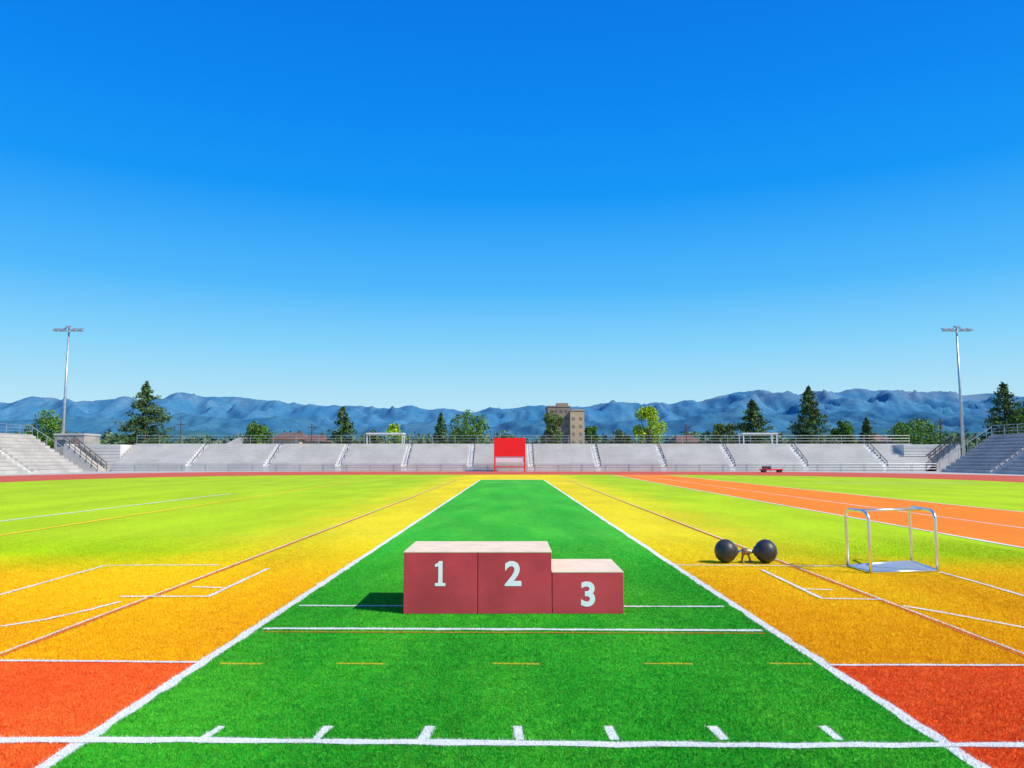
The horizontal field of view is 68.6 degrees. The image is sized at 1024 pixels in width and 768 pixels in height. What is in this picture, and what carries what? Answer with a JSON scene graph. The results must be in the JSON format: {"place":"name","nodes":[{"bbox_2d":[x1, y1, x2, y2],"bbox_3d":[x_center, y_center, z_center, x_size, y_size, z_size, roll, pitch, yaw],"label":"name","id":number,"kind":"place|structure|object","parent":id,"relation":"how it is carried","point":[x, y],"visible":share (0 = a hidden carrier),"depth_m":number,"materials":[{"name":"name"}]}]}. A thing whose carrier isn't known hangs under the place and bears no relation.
{"place":"outdoors","nodes":[
{"label":"outdoors","id":0,"kind":"place"},
{"bbox_2d":[226,438,249,443],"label":"house","id":1,"kind":"structure","parent":0,"point":[237,441],"depth_m":135.04,"materials":[{"name":"beige paint"}]},
{"bbox_2d":[271,431,307,443],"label":"house","id":2,"kind":"structure","parent":0,"point":[290,439],"depth_m":131.86,"materials":[{"name":"beige paint"}]},
{"bbox_2d":[303,433,331,443],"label":"house","id":3,"kind":"structure","parent":0,"point":[319,439],"depth_m":135.11,"materials":[{"name":"beige paint"}]},
{"bbox_2d":[0,427,992,443],"bbox_3d":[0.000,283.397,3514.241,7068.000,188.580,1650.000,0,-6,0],"label":"hills","id":4,"kind":"structure","parent":0,"point":[878,431],"depth_m":3587.64,"materials":[{"name":"green plant"}]},
{"bbox_2d":[0,475,1023,665],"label":"field","id":5,"kind":"structure","parent":0,"point":[285,516],"depth_m":19.88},
{"bbox_2d":[2,601,120,625],"bbox_3d":[-4.572,2.361,7.736,0.161,0.016,1.349,-2,-6,22],"label":"field line","id":6,"kind":"object","parent":5,"relation":"on","point":[60,615],"visible":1,"depth_m":7.59,"materials":[{"name":"white paint"}]},
{"bbox_2d":[0,662,194,767],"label":"red turf zone","id":7,"kind":"object","parent":5,"relation":"on","point":[98,666],"visible":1,"depth_m":5.14,"materials":[{"name":"plastic"}]},
{"bbox_2d":[1,659,198,662],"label":"cross line","id":8,"kind":"object","parent":7,"relation":"on","point":[143,661],"visible":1,"depth_m":5.90,"materials":[{"name":"white paint"}]},
{"bbox_2d":[0,660,1023,767],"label":"red turf fibres","id":9,"kind":"object","parent":7,"relation":"on","point":[958,719],"visible":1,"depth_m":4.99,"materials":[{"name":"plastic"}]},
{"bbox_2d":[0,564,215,594],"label":"field line","id":10,"kind":"object","parent":5,"relation":"on","point":[68,575],"visible":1,"depth_m":10.11,"materials":[{"name":"white paint"}]},
{"bbox_2d":[3,494,223,520],"bbox_3d":[-13.162,3.516,19.241,0.204,0.016,31.011,0,-6,0],"label":"field line","id":11,"kind":"object","parent":5,"relation":"on","point":[104,508],"visible":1,"depth_m":23.70,"materials":[{"name":"white paint"}]},
{"bbox_2d":[119,595,206,596],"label":"field line","id":12,"kind":"object","parent":5,"relation":"on","point":[160,596],"visible":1,"depth_m":8.66,"materials":[{"name":"white paint"}]},
{"bbox_2d":[0,480,362,535],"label":"field line","id":13,"kind":"object","parent":5,"relation":"on","point":[146,512],"visible":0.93,"depth_m":21.18,"materials":[{"name":"yellow paint"}]},
{"bbox_2d":[0,480,455,656],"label":"rust field line","id":14,"kind":"object","parent":5,"relation":"on","point":[78,625],"visible":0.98,"depth_m":8.52,"materials":[{"name":"paint"}]},
{"bbox_2d":[207,568,269,596],"bbox_3d":[-3.535,2.567,9.797,0.083,0.016,2.257,0,-6,-1],"label":"field line","id":15,"kind":"object","parent":5,"relation":"on","point":[224,588],"visible":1,"depth_m":9.59,"materials":[{"name":"white paint"}]},
{"bbox_2d":[0,535,1023,665],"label":"field turf fibres","id":16,"kind":"object","parent":5,"relation":"on","point":[867,640],"visible":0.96,"depth_m":8.48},
{"bbox_2d":[714,539,776,562],"bbox_3d":[3.601,2.578,11.559,0.945,0.368,0.361,0,-6,3],"label":"ball dumbbell","id":17,"kind":"object","parent":5,"relation":"on","point":[728,551],"visible":1,"depth_m":11.45,"materials":[{"name":"metal"}]},
{"bbox_2d":[674,564,835,565],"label":"field line","id":18,"kind":"object","parent":5,"relation":"on","point":[769,565],"visible":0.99,"depth_m":11.21,"materials":[{"name":"white paint"}]},
{"bbox_2d":[762,569,823,597],"bbox_3d":[3.561,2.550,9.660,0.082,0.016,2.240,0,-6,2],"label":"field line","id":19,"kind":"object","parent":5,"relation":"on","point":[784,580],"visible":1,"depth_m":9.48,"materials":[{"name":"white paint"}]},
{"bbox_2d":[568,480,1023,656],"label":"rust field line","id":20,"kind":"object","parent":5,"relation":"on","point":[952,628],"visible":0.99,"depth_m":8.34,"materials":[{"name":"paint"}]},
{"bbox_2d":[822,597,882,599],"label":"field line","id":21,"kind":"object","parent":5,"relation":"on","point":[847,598],"visible":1,"depth_m":8.54,"materials":[{"name":"white paint"}]},
{"bbox_2d":[844,506,939,572],"bbox_3d":[5.602,2.268,11.086,1.351,0.874,0.992,1,-6,-8],"label":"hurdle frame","id":22,"kind":"object","parent":5,"relation":"on","point":[910,565],"visible":1,"depth_m":10.92,"materials":[{"name":"metal"}]},
{"bbox_2d":[828,663,1023,665],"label":"cross line","id":23,"kind":"object","parent":5,"relation":"on","point":[921,664],"visible":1,"depth_m":5.81,"materials":[{"name":"white paint"}]},
{"bbox_2d":[832,666,1023,767],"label":"red turf zone","id":24,"kind":"object","parent":5,"relation":"on","point":[976,705],"visible":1,"depth_m":5.03,"materials":[{"name":"red plastic"}]},
{"bbox_2d":[902,605,1023,627],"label":"field line","id":25,"kind":"object","parent":5,"relation":"on","point":[921,608],"visible":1,"depth_m":7.58,"materials":[{"name":"white paint"}]},
{"bbox_2d":[940,572,1023,595],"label":"field line","id":26,"kind":"object","parent":5,"relation":"on","point":[984,584],"visible":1,"depth_m":9.51,"materials":[{"name":"white paint"}]},
{"bbox_2d":[0,388,1023,426],"bbox_3d":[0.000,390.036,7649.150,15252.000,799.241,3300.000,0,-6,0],"label":"mountains","id":27,"kind":"structure","parent":0,"point":[892,403],"depth_m":7609.19,"materials":[{"name":"blue stone"}]},
{"bbox_2d":[0,408,1023,437],"bbox_3d":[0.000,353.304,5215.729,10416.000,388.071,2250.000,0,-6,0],"label":"hills","id":28,"kind":"structure","parent":0,"point":[279,425],"depth_m":5153.11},
{"bbox_2d":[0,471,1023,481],"bbox_3d":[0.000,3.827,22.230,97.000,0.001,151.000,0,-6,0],"label":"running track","id":29,"kind":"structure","parent":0,"point":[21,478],"depth_m":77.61,"materials":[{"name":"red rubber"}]},
{"bbox_2d":[494,438,525,471],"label":"scoreboard","id":30,"kind":"object","parent":29,"relation":"on","point":[509,449],"visible":1,"depth_m":96.32,"materials":[{"name":"red metal"}]},
{"bbox_2d":[3,472,1020,480],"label":"track lane lines","id":31,"kind":"object","parent":29,"relation":"on","point":[332,473],"visible":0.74,"depth_m":74.98,"materials":[{"name":"white paint"}]},
{"bbox_2d":[759,465,784,472],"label":"field cart","id":32,"kind":"object","parent":29,"relation":"on","point":[764,468],"visible":1,"depth_m":89.09,"materials":[{"name":"metal"}]},
{"bbox_2d":[0,471,1023,475],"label":"apron","id":33,"kind":"object","parent":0,"point":[111,472],"visible":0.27,"depth_m":89.00,"materials":[{"name":"red rubber"}]},
{"bbox_2d":[0,423,84,474],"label":"side stand","id":34,"kind":"object","parent":33,"relation":"on","point":[25,454],"visible":0.99,"depth_m":86.64,"materials":[{"name":"grey concrete"}]},
{"bbox_2d":[52,326,83,432],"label":"light mast","id":35,"kind":"object","parent":33,"relation":"on","point":[65,385],"visible":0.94,"depth_m":106.58,"materials":[{"name":"metal"}]},
{"bbox_2d":[54,433,100,455],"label":"block house","id":36,"kind":"structure","parent":33,"relation":"on","point":[84,438],"depth_m":105.45,"materials":[{"name":"concrete"}]},
{"bbox_2d":[57,440,65,445],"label":"window","id":37,"kind":"structure","parent":36,"relation":"in","point":[60,442],"depth_m":105.34,"materials":[{"name":"grey glass"}]},
{"bbox_2d":[63,436,132,470],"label":"corner stairway","id":38,"kind":"object","parent":33,"relation":"on","point":[99,457],"visible":0.84,"depth_m":100.50,"materials":[{"name":"grey concrete"}]},
{"bbox_2d":[366,433,405,443],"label":"shelter","id":39,"kind":"object","parent":33,"relation":"on","point":[385,434],"visible":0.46,"depth_m":112.52,"materials":[{"name":"metal"}]},
{"bbox_2d":[111,435,936,470],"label":"grandstand","id":40,"kind":"object","parent":33,"relation":"on","point":[480,457],"visible":0.98,"depth_m":100.20,"materials":[{"name":"concrete"}]},
{"bbox_2d":[738,433,777,443],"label":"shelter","id":41,"kind":"object","parent":33,"relation":"on","point":[758,434],"visible":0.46,"depth_m":112.52,"materials":[{"name":"metal"}]},
{"bbox_2d":[893,436,960,470],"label":"corner stairway","id":42,"kind":"object","parent":33,"relation":"on","point":[935,453],"visible":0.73,"depth_m":100.53,"materials":[{"name":"grey concrete"}]},
{"bbox_2d":[936,418,944,442],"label":"utility pole","id":43,"kind":"object","parent":33,"relation":"on","point":[940,421],"visible":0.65,"depth_m":117.82,"materials":[{"name":"brown wood"}]},
{"bbox_2d":[941,326,972,455],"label":"light mast","id":44,"kind":"object","parent":33,"relation":"on","point":[960,402],"visible":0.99,"depth_m":106.34,"materials":[{"name":"metal"}]},
{"bbox_2d":[939,423,1023,474],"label":"side stand","id":45,"kind":"object","parent":33,"relation":"on","point":[998,454],"visible":0.99,"depth_m":86.64,"materials":[{"name":"grey concrete"}]},
{"bbox_2d":[0,0,1023,411],"label":"sky","id":46,"kind":"structure","parent":0,"point":[459,205],"materials":[{"name":"blue"}]},
{"bbox_2d":[53,480,973,767],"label":"green turf lane","id":47,"kind":"structure","parent":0,"point":[513,510],"depth_m":6.33,"materials":[{"name":"green plastic"}]},
{"bbox_2d":[196,725,225,738],"bbox_3d":[-1.749,2.029,4.374,0.081,0.016,0.232,-1,-6,10],"label":"tick mark","id":48,"kind":"object","parent":47,"relation":"on","point":[213,731],"visible":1,"depth_m":4.39,"materials":[{"name":"white paint"}]},
{"bbox_2d":[219,662,262,664],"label":"dash mark","id":49,"kind":"object","parent":47,"relation":"on","point":[241,663],"visible":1,"depth_m":5.85,"materials":[{"name":"yellow paint"}]},
{"bbox_2d":[35,480,479,767],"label":"lane edge line","id":50,"kind":"object","parent":47,"relation":"on","point":[68,748],"visible":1,"depth_m":5.63,"materials":[{"name":"white paint"}]},
{"bbox_2d":[312,726,332,738],"bbox_3d":[-1.104,2.030,4.379,0.085,0.016,0.243,-1,-6,6],"label":"tick mark","id":51,"kind":"object","parent":47,"relation":"on","point":[323,730],"visible":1,"depth_m":4.38,"materials":[{"name":"white paint"}]},
{"bbox_2d":[337,662,384,664],"bbox_3d":[-1.172,2.177,5.853,0.387,0.016,0.060,0,-6,2],"label":"dash mark","id":52,"kind":"object","parent":47,"relation":"on","point":[361,663],"visible":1,"depth_m":5.85,"materials":[{"name":"yellow paint"}]},
{"bbox_2d":[417,726,435,738],"bbox_3d":[-0.498,2.029,4.372,0.100,0.016,0.241,-1,-6,5],"label":"tick mark","id":53,"kind":"object","parent":47,"relation":"on","point":[427,734],"visible":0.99,"depth_m":4.38,"materials":[{"name":"white paint"}]},
{"bbox_2d":[298,604,723,606],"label":"cross line","id":54,"kind":"object","parent":47,"relation":"on","point":[624,605],"visible":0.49,"depth_m":8.12,"materials":[{"name":"white paint"}]},
{"bbox_2d":[0,734,1023,748],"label":"cross line","id":55,"kind":"object","parent":47,"relation":"on","point":[444,742],"visible":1,"depth_m":4.21,"materials":[{"name":"white paint"}]},
{"bbox_2d":[262,627,761,631],"bbox_3d":[-0.010,2.289,7.008,4.673,0.016,0.123,0,-6,1],"label":"cross line","id":56,"kind":"object","parent":47,"relation":"on","point":[575,629],"visible":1,"depth_m":7.00,"materials":[{"name":"white paint"}]},
{"bbox_2d":[403,541,623,613],"bbox_3d":[0.015,2.105,8.251,2.281,0.633,0.984,0,-6,0],"label":"winners podium","id":57,"kind":"object","parent":47,"relation":"on","point":[485,577],"visible":1,"depth_m":7.76,"materials":[{"name":"red paint"}]},
{"bbox_2d":[262,630,764,633],"bbox_3d":[0.005,2.276,6.886,4.618,0.016,0.054,0,-6,1],"label":"brown cross line","id":58,"kind":"object","parent":47,"relation":"on","point":[511,632],"visible":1,"depth_m":6.88,"materials":[{"name":"orange paint"}]},
{"bbox_2d":[49,535,981,767],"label":"green turf fibres","id":59,"kind":"object","parent":47,"relation":"on","point":[616,714],"visible":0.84,"depth_m":5.01,"materials":[{"name":"green plastic"}]},
{"bbox_2d":[493,662,539,664],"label":"dash mark","id":60,"kind":"object","parent":47,"relation":"on","point":[530,663],"visible":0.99,"depth_m":5.85,"materials":[{"name":"yellow paint"}]},
{"bbox_2d":[512,726,525,739],"bbox_3d":[0.038,2.029,4.369,0.089,0.016,0.234,0,-6,0],"label":"tick mark","id":61,"kind":"object","parent":47,"relation":"on","point":[518,729],"visible":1,"depth_m":4.37,"materials":[{"name":"white paint"}]},
{"bbox_2d":[603,725,619,739],"bbox_3d":[0.576,2.029,4.372,0.092,0.016,0.235,0,-6,0],"label":"tick mark","id":62,"kind":"object","parent":47,"relation":"on","point":[611,731],"visible":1,"depth_m":4.36,"materials":[{"name":"white paint"}]},
{"bbox_2d":[644,662,690,664],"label":"dash mark","id":63,"kind":"object","parent":47,"relation":"on","point":[668,663],"visible":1,"depth_m":5.85,"materials":[{"name":"yellow paint"}]},
{"bbox_2d":[707,726,729,739],"bbox_3d":[1.202,2.029,4.376,0.086,0.016,0.240,0,-6,-4],"label":"tick mark","id":64,"kind":"object","parent":47,"relation":"on","point":[721,735],"visible":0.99,"depth_m":4.38,"materials":[{"name":"white paint"}]},
{"bbox_2d":[544,480,996,767],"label":"lane edge line","id":65,"kind":"object","parent":47,"relation":"on","point":[929,731],"visible":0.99,"depth_m":5.61,"materials":[{"name":"white paint"}]},
{"bbox_2d":[770,662,812,664],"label":"dash mark","id":66,"kind":"object","parent":47,"relation":"on","point":[791,663],"visible":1,"depth_m":5.85,"materials":[{"name":"yellow paint"}]},
{"bbox_2d":[819,726,844,739],"bbox_3d":[1.857,2.029,4.372,0.092,0.016,0.233,0,-6,0],"label":"tick mark","id":67,"kind":"object","parent":47,"relation":"on","point":[833,734],"visible":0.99,"depth_m":4.37,"materials":[{"name":"white paint"}]},
{"bbox_2d":[545,403,584,443],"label":"tower block","id":68,"kind":"structure","parent":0,"point":[573,423],"depth_m":144.39,"materials":[{"name":"grey paint"}]},
{"bbox_2d":[667,434,701,443],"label":"house","id":69,"kind":"structure","parent":0,"point":[679,439],"depth_m":135.09,"materials":[{"name":"pink paint"}]},
{"bbox_2d":[617,475,1023,546],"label":"straight track","id":70,"kind":"structure","parent":0,"point":[1008,534],"depth_m":24.24,"materials":[{"name":"orange rubber"}]},
{"bbox_2d":[616,475,1023,547],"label":"track edge line","id":71,"kind":"object","parent":70,"relation":"on","point":[870,520],"visible":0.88,"depth_m":18.56,"materials":[{"name":"white paint"}]},
{"bbox_2d":[645,476,1021,527],"bbox_3d":[11.909,4.362,27.703,0.136,0.016,96.002,0,-6,0],"label":"track edge line","id":72,"kind":"object","parent":70,"relation":"on","point":[873,507],"visible":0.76,"depth_m":24.18,"materials":[{"name":"white paint"}]},
{"bbox_2d":[671,475,1019,511],"bbox_3d":[15.399,4.362,27.703,0.174,0.016,96.000,0,-6,0],"label":"track edge line","id":73,"kind":"object","parent":70,"relation":"on","point":[874,496],"visible":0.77,"depth_m":31.09,"materials":[{"name":"white paint"}]},
{"bbox_2d":[857,433,893,443],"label":"house","id":74,"kind":"structure","parent":0,"point":[882,440],"depth_m":134.43,"materials":[{"name":"white paint"}]},
{"label":"ground","id":75,"kind":"structure","parent":0,"visible":0},
{"bbox_2d":[24,409,65,448],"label":"broadleaf tree","id":76,"kind":"object","parent":75,"relation":"on","point":[52,426],"visible":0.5,"depth_m":124.20,"materials":[{"name":"green plant"}]},
{"bbox_2d":[105,380,177,444],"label":"conifer tree","id":77,"kind":"object","parent":75,"relation":"on","point":[142,405],"visible":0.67,"depth_m":124.56,"materials":[{"name":"green plant"}]},
{"bbox_2d":[176,421,184,443],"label":"utility pole","id":78,"kind":"object","parent":75,"relation":"on","point":[180,424],"visible":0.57,"depth_m":117.79,"materials":[{"name":"brown wood"}]},
{"bbox_2d":[241,421,272,443],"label":"broadleaf tree","id":79,"kind":"object","parent":75,"relation":"on","point":[256,429],"visible":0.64,"depth_m":128.96,"materials":[{"name":"green plant"}]},
{"bbox_2d":[326,406,360,443],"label":"conifer tree","id":80,"kind":"object","parent":75,"relation":"on","point":[346,427],"visible":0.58,"depth_m":127.45,"materials":[{"name":"green plant"}]},
{"bbox_2d":[360,430,382,443],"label":"broadleaf tree","id":81,"kind":"object","parent":75,"relation":"on","point":[375,439],"visible":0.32,"depth_m":136.94,"materials":[{"name":"green plant"}]},
{"bbox_2d":[385,422,407,442],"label":"broadleaf tree","id":82,"kind":"object","parent":75,"relation":"on","point":[393,428],"visible":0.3,"depth_m":130.96,"materials":[{"name":"green plant"}]},
{"bbox_2d":[431,412,448,443],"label":"conifer tree","id":83,"kind":"object","parent":75,"relation":"on","point":[439,429],"visible":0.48,"depth_m":127.39,"materials":[{"name":"green plant"}]},
{"bbox_2d":[445,409,489,443],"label":"broadleaf tree","id":84,"kind":"object","parent":75,"relation":"on","point":[479,426],"visible":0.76,"depth_m":129.36,"materials":[{"name":"green plant"}]},
{"bbox_2d":[15,429,989,455],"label":"woodland","id":85,"kind":"object","parent":75,"relation":"on","point":[428,440],"visible":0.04,"depth_m":170.98,"materials":[{"name":"green plant"}]},
{"bbox_2d":[540,411,563,443],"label":"broadleaf tree","id":86,"kind":"object","parent":75,"relation":"on","point":[557,423],"visible":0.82,"depth_m":131.07,"materials":[{"name":"green plant"}]},
{"bbox_2d":[584,425,598,443],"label":"broadleaf tree","id":87,"kind":"object","parent":75,"relation":"on","point":[589,430],"visible":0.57,"depth_m":133.59,"materials":[{"name":"green plant"}]},
{"bbox_2d":[607,429,631,443],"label":"broadleaf tree","id":88,"kind":"object","parent":75,"relation":"on","point":[622,440],"visible":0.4,"depth_m":134.94,"materials":[{"name":"green plant"}]},
{"bbox_2d":[633,405,666,443],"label":"broadleaf tree","id":89,"kind":"object","parent":75,"relation":"on","point":[649,412],"visible":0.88,"depth_m":127.72,"materials":[{"name":"green plant"}]},
{"bbox_2d":[711,422,736,443],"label":"broadleaf tree","id":90,"kind":"object","parent":75,"relation":"on","point":[721,429],"visible":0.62,"depth_m":131.17,"materials":[{"name":"green plant"}]},
{"bbox_2d":[730,399,778,443],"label":"conifer tree","id":91,"kind":"object","parent":75,"relation":"on","point":[752,415],"visible":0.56,"depth_m":126.36,"materials":[{"name":"green plant"}]},
{"bbox_2d":[785,385,840,443],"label":"conifer tree","id":92,"kind":"object","parent":75,"relation":"on","point":[807,406],"visible":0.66,"depth_m":124.68,"materials":[{"name":"green plant"}]},
{"bbox_2d":[830,420,857,443],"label":"broadleaf tree","id":93,"kind":"object","parent":75,"relation":"on","point":[845,429],"visible":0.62,"depth_m":129.88,"materials":[{"name":"green plant"}]},
{"bbox_2d":[858,418,877,443],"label":"conifer tree","id":94,"kind":"object","parent":75,"relation":"on","point":[866,428],"visible":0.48,"depth_m":130.44,"materials":[{"name":"green plant"}]},
{"bbox_2d":[886,417,947,443],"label":"broadleaf tree","id":95,"kind":"object","parent":75,"relation":"on","point":[917,430],"visible":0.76,"depth_m":128.63,"materials":[{"name":"green plant"}]},
{"bbox_2d":[974,381,1023,442],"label":"conifer tree","id":96,"kind":"object","parent":75,"relation":"on","point":[1005,400],"visible":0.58,"depth_m":123.84,"materials":[{"name":"green plant"}]},
{"bbox_2d":[1006,399,1023,432],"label":"broadleaf tree","id":97,"kind":"object","parent":75,"relation":"on","point":[1021,416],"visible":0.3,"depth_m":126.24,"materials":[{"name":"green plant"}]}
]}

